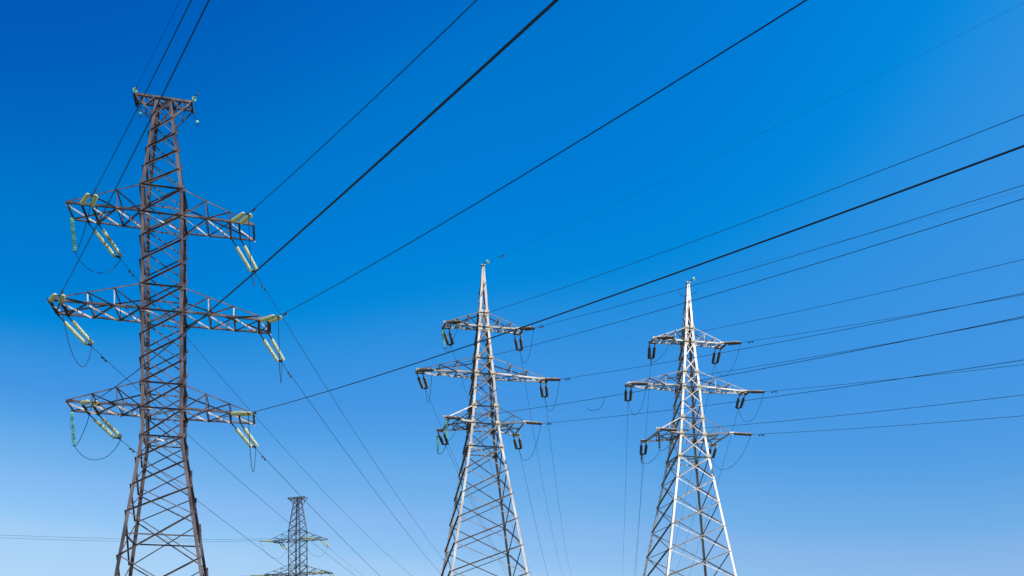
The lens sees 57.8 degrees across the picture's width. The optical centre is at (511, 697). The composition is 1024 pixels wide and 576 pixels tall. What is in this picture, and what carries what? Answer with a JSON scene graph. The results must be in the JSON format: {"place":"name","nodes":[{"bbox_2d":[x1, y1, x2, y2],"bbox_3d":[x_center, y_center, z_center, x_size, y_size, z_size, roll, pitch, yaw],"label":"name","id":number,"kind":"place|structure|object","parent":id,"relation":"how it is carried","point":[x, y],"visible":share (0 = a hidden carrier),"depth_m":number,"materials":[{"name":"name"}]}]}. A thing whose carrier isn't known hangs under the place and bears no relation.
{"place":"outdoors","nodes":[
{"label":"outdoors","id":0,"kind":"place"},
{"bbox_2d":[0,0,1023,575],"label":"sky","id":1,"kind":"structure","parent":0,"point":[895,82],"materials":[{"name":"blue"}]},
{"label":"earth wire insulator","id":2,"kind":"object","parent":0,"visible":0},
{"bbox_2d":[500,3,1022,257],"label":"earth wire","id":3,"kind":"object","parent":2,"relation":"attached to","point":[726,150],"visible":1,"depth_m":51.84,"materials":[{"name":"metal"}]},
{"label":"earth wire insulator","id":4,"kind":"object","parent":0,"visible":0},
{"bbox_2d":[699,190,1023,277],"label":"earth wire","id":5,"kind":"object","parent":4,"relation":"attached to","point":[850,238],"visible":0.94,"depth_m":64.22,"materials":[{"name":"metal"}]},
{"label":"ground","id":6,"kind":"structure","parent":0,"visible":0},
{"bbox_2d":[47,92,270,575],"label":"lattice pylon","id":7,"kind":"object","parent":6,"relation":"on","point":[181,215],"visible":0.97,"depth_m":59.44,"materials":[{"name":"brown metal"}]},
{"bbox_2d":[48,293,65,302],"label":"insulator string","id":8,"kind":"object","parent":7,"relation":"attached to","point":[52,297],"visible":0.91,"depth_m":55.35,"materials":[{"name":"glass"}]},
{"bbox_2d":[60,297,91,366],"bbox_3d":[-27.560,-22.508,58.800,0.040,2.551,8.415,0,0,-12],"label":"jumper cable","id":9,"kind":"object","parent":8,"relation":"hanging from","point":[67,337],"visible":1,"depth_m":56.67,"materials":[{"name":"metal"}]},
{"bbox_2d":[60,0,209,294],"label":"power line","id":10,"kind":"object","parent":8,"relation":"attached to","point":[62,291],"visible":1,"depth_m":31.15,"materials":[{"name":"metal"}]},
{"bbox_2d":[69,410,75,446],"bbox_3d":[-27.969,-17.167,59.099,0.292,2.280,0.300,0,6,17],"label":"hanging insulator","id":11,"kind":"object","parent":7,"relation":"hanging from","point":[72,428],"visible":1,"depth_m":59.04,"materials":[{"name":"glass"}]},
{"bbox_2d":[69,215,76,253],"bbox_3d":[-27.936,-29.509,59.107,0.292,2.280,0.300,-1,7,17],"label":"hanging insulator","id":12,"kind":"object","parent":7,"relation":"hanging from","point":[73,234],"visible":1,"depth_m":59.06,"materials":[{"name":"glass"}]},
{"bbox_2d":[58,315,93,346],"bbox_3d":[-28.643,-24.151,61.185,0.806,0.263,3.541,-4,-13,5],"label":"insulator string","id":13,"kind":"object","parent":7,"relation":"attached to","point":[81,331],"visible":0.98,"depth_m":61.24,"materials":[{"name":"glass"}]},
{"bbox_2d":[92,347,353,574],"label":"power line","id":14,"kind":"object","parent":13,"relation":"attached to","point":[102,357],"visible":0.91,"depth_m":80.50,"materials":[{"name":"metal"}]},
{"bbox_2d":[80,193,97,206],"bbox_3d":[-25.724,-30.278,56.480,0.822,0.263,3.325,-5,16,-30],"label":"insulator string","id":15,"kind":"object","parent":7,"relation":"attached to","point":[85,198],"visible":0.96,"depth_m":55.98,"materials":[{"name":"glass"}]},
{"bbox_2d":[75,196,119,272],"bbox_3d":[-26.799,-28.900,59.023,2.054,2.065,8.498,0,0,-12],"label":"jumper cable","id":16,"kind":"object","parent":15,"relation":"hanging from","point":[81,240],"visible":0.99,"depth_m":58.66,"materials":[{"name":"metal"}]},
{"bbox_2d":[92,0,191,194],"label":"power line","id":17,"kind":"object","parent":15,"relation":"attached to","point":[95,190],"visible":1,"depth_m":38.19,"materials":[{"name":"metal"}]},
{"bbox_2d":[80,400,97,405],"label":"insulator string","id":18,"kind":"object","parent":7,"relation":"attached to","point":[85,402],"visible":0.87,"depth_m":55.67,"materials":[{"name":"glass"}]},
{"bbox_2d":[74,406,120,459],"bbox_3d":[-26.832,-16.565,59.015,2.120,2.075,8.498,0,0,-12],"label":"jumper cable","id":19,"kind":"object","parent":18,"relation":"hanging from","point":[81,436],"visible":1,"depth_m":59.64,"materials":[{"name":"metal"}]},
{"bbox_2d":[93,0,558,403],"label":"power line","id":20,"kind":"object","parent":18,"relation":"attached to","point":[525,28],"visible":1,"depth_m":14.68,"materials":[{"name":"metal"}]},
{"bbox_2d":[89,223,121,259],"bbox_3d":[-26.907,-30.301,61.662,0.806,0.263,3.541,-4,-13,5],"label":"insulator string","id":21,"kind":"object","parent":7,"relation":"attached to","point":[107,246],"visible":0.99,"depth_m":61.76,"materials":[{"name":"glass"}]},
{"bbox_2d":[121,260,411,575],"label":"power line","id":22,"kind":"object","parent":21,"relation":"attached to","point":[242,401],"visible":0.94,"depth_m":84.93,"materials":[{"name":"metal"}]},
{"bbox_2d":[90,415,121,439],"bbox_3d":[-26.907,-17.971,61.662,0.806,0.263,3.541,-4,-13,5],"label":"insulator string","id":23,"kind":"object","parent":7,"relation":"attached to","point":[106,430],"visible":1,"depth_m":61.73,"materials":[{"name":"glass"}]},
{"bbox_2d":[121,440,297,575],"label":"power line","id":24,"kind":"object","parent":23,"relation":"attached to","point":[203,505],"visible":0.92,"depth_m":77.48,"materials":[{"name":"metal"}]},
{"bbox_2d":[230,212,251,224],"bbox_3d":[-17.092,-30.278,58.648,0.822,0.263,3.325,-5,16,-30],"label":"insulator string","id":25,"kind":"object","parent":7,"relation":"attached to","point":[238,217],"visible":0.96,"depth_m":58.34,"materials":[{"name":"glass"}]},
{"bbox_2d":[248,214,255,285],"bbox_3d":[-17.182,-28.808,61.407,0.040,2.252,8.494,0,0,-12],"label":"jumper cable","id":26,"kind":"object","parent":25,"relation":"hanging from","point":[250,254],"visible":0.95,"depth_m":59.26,"materials":[{"name":"metal"}]},
{"bbox_2d":[248,0,476,213],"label":"power line","id":27,"kind":"object","parent":25,"relation":"attached to","point":[254,209],"visible":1,"depth_m":38.39,"materials":[{"name":"metal"}]},
{"bbox_2d":[230,411,251,415],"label":"insulator string","id":28,"kind":"object","parent":7,"relation":"attached to","point":[236,413],"visible":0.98,"depth_m":58.11,"materials":[{"name":"glass"}]},
{"bbox_2d":[248,414,255,471],"bbox_3d":[-17.182,-16.328,61.407,0.040,2.551,8.495,0,0,-12],"label":"jumper cable","id":29,"kind":"object","parent":28,"relation":"hanging from","point":[249,444],"visible":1,"depth_m":59.34,"materials":[{"name":"metal"}]},
{"bbox_2d":[248,145,1023,414],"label":"power line","id":30,"kind":"object","parent":28,"relation":"attached to","point":[954,171],"visible":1,"depth_m":20.63,"materials":[{"name":"metal"}]},
{"bbox_2d":[232,240,257,273],"bbox_3d":[-18.275,-30.301,63.830,0.806,0.263,3.541,-4,-13,5],"label":"insulator string","id":31,"kind":"object","parent":7,"relation":"attached to","point":[241,255],"visible":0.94,"depth_m":63.77,"materials":[{"name":"glass"}]},
{"bbox_2d":[256,275,453,572],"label":"power line","id":32,"kind":"object","parent":31,"relation":"attached to","point":[332,397],"visible":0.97,"depth_m":82.49,"materials":[{"name":"metal"}]},
{"bbox_2d":[232,424,257,448],"bbox_3d":[-18.275,-17.971,63.830,0.806,0.263,3.541,-4,-13,5],"label":"insulator string","id":33,"kind":"object","parent":7,"relation":"attached to","point":[243,437],"visible":0.9,"depth_m":63.83,"materials":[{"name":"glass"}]},
{"bbox_2d":[256,449,379,575],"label":"power line","id":34,"kind":"object","parent":33,"relation":"attached to","point":[262,456],"visible":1,"depth_m":72.43,"materials":[{"name":"metal"}]},
{"bbox_2d":[259,314,281,322],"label":"insulator string","id":35,"kind":"object","parent":7,"relation":"attached to","point":[272,318],"visible":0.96,"depth_m":58.77,"materials":[{"name":"glass"}]},
{"bbox_2d":[278,317,281,381],"bbox_3d":[-15.436,-22.508,61.845,0.040,2.551,8.415,0,0,-12],"label":"jumper cable","id":36,"kind":"object","parent":35,"relation":"hanging from","point":[279,354],"visible":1,"depth_m":59.70,"materials":[{"name":"metal"}]},
{"bbox_2d":[278,0,806,316],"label":"power line","id":37,"kind":"object","parent":35,"relation":"attached to","point":[284,314],"visible":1,"depth_m":27.96,"materials":[{"name":"metal"}]},
{"bbox_2d":[260,334,284,362],"bbox_3d":[-16.519,-24.151,64.230,0.806,0.263,3.541,-4,-13,5],"label":"insulator string","id":38,"kind":"object","parent":7,"relation":"attached to","point":[271,351],"visible":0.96,"depth_m":64.28,"materials":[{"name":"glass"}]},
{"bbox_2d":[282,363,440,573],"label":"power line","id":39,"kind":"object","parent":38,"relation":"attached to","point":[348,455],"visible":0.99,"depth_m":80.33,"materials":[{"name":"metal"}]},
{"bbox_3d":[-23.869,-38.357,58.696,0.300,0.295,0.730,-1,8,-31],"label":"earth wire insulator","id":40,"kind":"object","parent":7,"relation":"attached to","visible":0},
{"bbox_2d":[135,1,179,89],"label":"earth wire","id":41,"kind":"object","parent":40,"relation":"attached to","point":[155,49],"visible":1,"depth_m":52.28,"materials":[{"name":"metal"}]},
{"bbox_2d":[264,496,332,575],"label":"lattice pylon","id":42,"kind":"object","parent":6,"relation":"on","point":[297,502],"visible":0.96,"depth_m":168.58,"materials":[{"name":"grey metal"}]},
{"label":"insulator string","id":43,"kind":"object","parent":42,"relation":"attached to","visible":0},
{"bbox_2d":[15,538,228,541],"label":"power line","id":44,"kind":"object","parent":43,"relation":"attached to","point":[137,541],"visible":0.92,"depth_m":147.40,"materials":[{"name":"metal"}]},
{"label":"insulator string","id":45,"kind":"object","parent":42,"relation":"attached to","visible":0},
{"bbox_2d":[9,535,285,539],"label":"power line","id":46,"kind":"object","parent":45,"relation":"attached to","point":[172,539],"visible":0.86,"depth_m":142.94,"materials":[{"name":"metal"}]},
{"bbox_2d":[415,264,547,575],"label":"lattice pylon","id":47,"kind":"object","parent":6,"relation":"on","point":[475,373],"visible":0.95,"depth_m":76.62,"materials":[{"name":"metal"}]},
{"bbox_2d":[417,374,428,389],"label":"insulator string","id":48,"kind":"object","parent":47,"relation":"attached to","point":[425,383],"visible":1,"depth_m":77.61,"materials":[{"name":"ceramic"}]},
{"bbox_2d":[426,391,507,572],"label":"power line","id":49,"kind":"object","parent":48,"relation":"attached to","point":[457,465],"visible":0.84,"depth_m":93.51,"materials":[{"name":"metal"}]},
{"bbox_2d":[417,368,433,371],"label":"insulator string","id":50,"kind":"object","parent":47,"relation":"attached to","point":[426,369],"visible":1,"depth_m":74.19,"materials":[{"name":"ceramic"}]},
{"bbox_2d":[432,198,1023,369],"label":"power line","id":51,"kind":"object","parent":50,"relation":"attached to","point":[760,280],"visible":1,"depth_m":41.44,"materials":[{"name":"metal"}]},
{"bbox_2d":[436,432,438,452],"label":"hanging insulator","id":52,"kind":"object","parent":47,"relation":"hanging from","point":[437,439],"visible":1,"depth_m":78.09,"materials":[{"name":"glass"}]},
{"bbox_2d":[441,328,444,348],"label":"hanging insulator","id":53,"kind":"object","parent":47,"relation":"hanging from","point":[443,335],"visible":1,"depth_m":76.70,"materials":[{"name":"glass"}]},
{"bbox_2d":[438,432,448,444],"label":"insulator string","id":54,"kind":"object","parent":47,"relation":"attached to","point":[441,440],"visible":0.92,"depth_m":79.58,"materials":[{"name":"ceramic"}]},
{"bbox_2d":[445,419,448,440],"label":"hanging insulator","id":55,"kind":"object","parent":47,"relation":"hanging from","point":[446,428],"visible":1,"depth_m":74.32,"materials":[{"name":"glass"}]},
{"bbox_2d":[443,329,453,345],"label":"insulator string","id":56,"kind":"object","parent":47,"relation":"attached to","point":[447,340],"visible":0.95,"depth_m":78.25,"materials":[{"name":"ceramic"}]},
{"bbox_2d":[451,347,529,569],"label":"power line","id":57,"kind":"object","parent":56,"relation":"attached to","point":[482,441],"visible":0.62,"depth_m":98.06,"materials":[{"name":"metal"}]},
{"bbox_2d":[444,416,461,419],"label":"insulator string","id":58,"kind":"object","parent":47,"relation":"attached to","point":[454,417],"visible":1,"depth_m":72.94,"materials":[{"name":"ceramic"}]},
{"bbox_2d":[464,316,1023,419],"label":"power line","id":59,"kind":"object","parent":58,"relation":"attached to","point":[770,367],"visible":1,"depth_m":42.99,"materials":[{"name":"metal"}]},
{"bbox_2d":[445,320,461,324],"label":"insulator string","id":60,"kind":"object","parent":47,"relation":"attached to","point":[453,322],"visible":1,"depth_m":74.44,"materials":[{"name":"ceramic"}]},
{"bbox_2d":[462,115,1022,321],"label":"power line","id":61,"kind":"object","parent":60,"relation":"attached to","point":[765,214],"visible":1,"depth_m":44.25,"materials":[{"name":"metal"}]},
{"bbox_2d":[513,437,521,449],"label":"insulator string","id":62,"kind":"object","parent":47,"relation":"attached to","point":[515,443],"visible":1,"depth_m":80.90,"materials":[{"name":"ceramic"}]},
{"bbox_2d":[519,451,547,574],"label":"power line","id":63,"kind":"object","parent":62,"relation":"attached to","point":[532,510],"visible":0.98,"depth_m":95.26,"materials":[{"name":"metal"}]},
{"bbox_2d":[514,335,522,351],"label":"insulator string","id":64,"kind":"object","parent":47,"relation":"attached to","point":[516,344],"visible":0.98,"depth_m":79.54,"materials":[{"name":"ceramic"}]},
{"bbox_2d":[521,359,562,574],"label":"power line","id":65,"kind":"object","parent":64,"relation":"attached to","point":[538,459],"visible":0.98,"depth_m":105.88,"materials":[{"name":"metal"}]},
{"bbox_2d":[520,326,534,330],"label":"insulator string","id":66,"kind":"object","parent":47,"relation":"attached to","point":[527,328],"visible":0.87,"depth_m":75.70,"materials":[{"name":"ceramic"}]},
{"bbox_2d":[534,185,1022,327],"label":"power line","id":67,"kind":"object","parent":66,"relation":"attached to","point":[542,326],"visible":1,"depth_m":50.10,"materials":[{"name":"metal"}]},
{"bbox_2d":[524,421,542,424],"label":"insulator string","id":68,"kind":"object","parent":47,"relation":"attached to","point":[533,422],"visible":1,"depth_m":74.33,"materials":[{"name":"ceramic"}]},
{"bbox_2d":[541,360,1021,424],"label":"power line","id":69,"kind":"object","parent":68,"relation":"attached to","point":[803,392],"visible":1,"depth_m":48.85,"materials":[{"name":"metal"}]},
{"bbox_2d":[540,383,548,398],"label":"insulator string","id":70,"kind":"object","parent":47,"relation":"attached to","point":[546,391],"visible":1,"depth_m":79.73,"materials":[{"name":"ceramic"}]},
{"bbox_2d":[545,401,570,571],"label":"power line","id":71,"kind":"object","parent":70,"relation":"attached to","point":[555,479],"visible":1,"depth_m":102.99,"materials":[{"name":"metal"}]},
{"bbox_2d":[542,377,560,380],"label":"insulator string","id":72,"kind":"object","parent":47,"relation":"attached to","point":[552,379],"visible":1,"depth_m":76.26,"materials":[{"name":"ceramic"}]},
{"bbox_2d":[563,293,1023,379],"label":"power line","id":73,"kind":"object","parent":72,"relation":"attached to","point":[813,335],"visible":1,"depth_m":51.58,"materials":[{"name":"metal"}]},
{"bbox_2d":[625,281,748,575],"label":"lattice pylon","id":74,"kind":"object","parent":6,"relation":"on","point":[691,342],"visible":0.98,"depth_m":79.89,"materials":[{"name":"metal"}]},
{"bbox_2d":[624,387,631,401],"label":"insulator string","id":75,"kind":"object","parent":74,"relation":"attached to","point":[625,396],"visible":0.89,"depth_m":80.94,"materials":[{"name":"ceramic"}]},
{"bbox_2d":[622,417,627,571],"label":"power line","id":76,"kind":"object","parent":75,"relation":"attached to","point":[625,486],"visible":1,"depth_m":108.19,"materials":[{"name":"metal"}]},
{"bbox_2d":[628,382,647,384],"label":"insulator string","id":77,"kind":"object","parent":74,"relation":"attached to","point":[638,383],"visible":1,"depth_m":77.40,"materials":[{"name":"ceramic"}]},
{"bbox_2d":[647,318,1021,383],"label":"power line","id":78,"kind":"object","parent":77,"relation":"attached to","point":[832,353],"visible":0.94,"depth_m":59.53,"materials":[{"name":"metal"}]},
{"bbox_2d":[640,443,642,461],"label":"hanging insulator","id":79,"kind":"object","parent":74,"relation":"hanging from","point":[641,455],"visible":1,"depth_m":81.35,"materials":[{"name":"ceramic"}]},
{"bbox_2d":[640,443,647,454],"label":"insulator string","id":80,"kind":"object","parent":74,"relation":"attached to","point":[645,450],"visible":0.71,"depth_m":82.83,"materials":[{"name":"ceramic"}]},
{"bbox_2d":[648,343,651,362],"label":"hanging insulator","id":81,"kind":"object","parent":74,"relation":"hanging from","point":[650,352],"visible":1,"depth_m":79.97,"materials":[{"name":"ceramic"}]},
{"bbox_2d":[648,344,655,358],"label":"insulator string","id":82,"kind":"object","parent":74,"relation":"attached to","point":[654,351],"visible":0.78,"depth_m":81.49,"materials":[{"name":"ceramic"}]},
{"bbox_2d":[634,365,650,569],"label":"power line","id":83,"kind":"object","parent":82,"relation":"attached to","point":[643,465],"visible":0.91,"depth_m":101.98,"materials":[{"name":"metal"}]},
{"bbox_2d":[657,430,660,450],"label":"hanging insulator","id":84,"kind":"object","parent":74,"relation":"hanging from","point":[659,439],"visible":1,"depth_m":77.53,"materials":[{"name":"ceramic"}]},
{"bbox_2d":[654,335,673,339],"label":"insulator string","id":85,"kind":"object","parent":74,"relation":"attached to","point":[665,337],"visible":1,"depth_m":77.67,"materials":[{"name":"ceramic"}]},
{"bbox_2d":[674,259,1023,336],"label":"power line","id":86,"kind":"object","parent":85,"relation":"attached to","point":[855,298],"visible":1,"depth_m":59.48,"materials":[{"name":"metal"}]},
{"bbox_2d":[657,428,676,430],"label":"insulator string","id":87,"kind":"object","parent":74,"relation":"attached to","point":[668,429],"visible":1,"depth_m":76.20,"materials":[{"name":"ceramic"}]},
{"bbox_2d":[681,395,1020,430],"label":"power line","id":88,"kind":"object","parent":87,"relation":"attached to","point":[851,414],"visible":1,"depth_m":58.94,"materials":[{"name":"metal"}]},
{"bbox_2d":[709,447,716,457],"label":"insulator string","id":89,"kind":"object","parent":74,"relation":"attached to","point":[714,452],"visible":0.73,"depth_m":83.80,"materials":[{"name":"ceramic"}]},
{"bbox_2d":[712,349,720,364],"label":"insulator string","id":90,"kind":"object","parent":74,"relation":"attached to","point":[718,358],"visible":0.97,"depth_m":82.72,"materials":[{"name":"ceramic"}]},
{"bbox_2d":[670,365,714,562],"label":"power line","id":91,"kind":"object","parent":90,"relation":"attached to","point":[691,471],"visible":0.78,"depth_m":105.29,"materials":[{"name":"metal"}]},
{"bbox_2d":[720,341,740,344],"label":"insulator string","id":92,"kind":"object","parent":74,"relation":"attached to","point":[732,343],"visible":1,"depth_m":79.05,"materials":[{"name":"ceramic"}]},
{"bbox_2d":[741,295,1020,342],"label":"power line","id":93,"kind":"object","parent":92,"relation":"attached to","point":[878,320],"visible":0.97,"depth_m":65.25,"materials":[{"name":"metal"}]},
{"bbox_2d":[735,395,744,408],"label":"insulator string","id":94,"kind":"object","parent":74,"relation":"attached to","point":[741,404],"visible":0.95,"depth_m":82.97,"materials":[{"name":"ceramic"}]},
{"bbox_2d":[694,412,737,558],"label":"power line","id":95,"kind":"object","parent":94,"relation":"attached to","point":[718,479],"visible":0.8,"depth_m":97.16,"materials":[{"name":"metal"}]},
{"bbox_2d":[730,432,751,435],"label":"insulator string","id":96,"kind":"object","parent":74,"relation":"attached to","point":[742,433],"visible":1,"depth_m":77.48,"materials":[{"name":"ceramic"}]},
{"bbox_2d":[752,416,1017,435],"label":"power line","id":97,"kind":"object","parent":96,"relation":"attached to","point":[886,426],"visible":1,"depth_m":64.57,"materials":[{"name":"metal"}]},
{"bbox_2d":[743,390,764,392],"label":"insulator string","id":98,"kind":"object","parent":74,"relation":"attached to","point":[755,391],"visible":1,"depth_m":79.46,"materials":[{"name":"ceramic"}]},
{"bbox_2d":[765,364,1023,392],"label":"power line","id":99,"kind":"object","parent":98,"relation":"attached to","point":[889,379],"visible":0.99,"depth_m":67.71,"materials":[{"name":"metal"}]}
]}

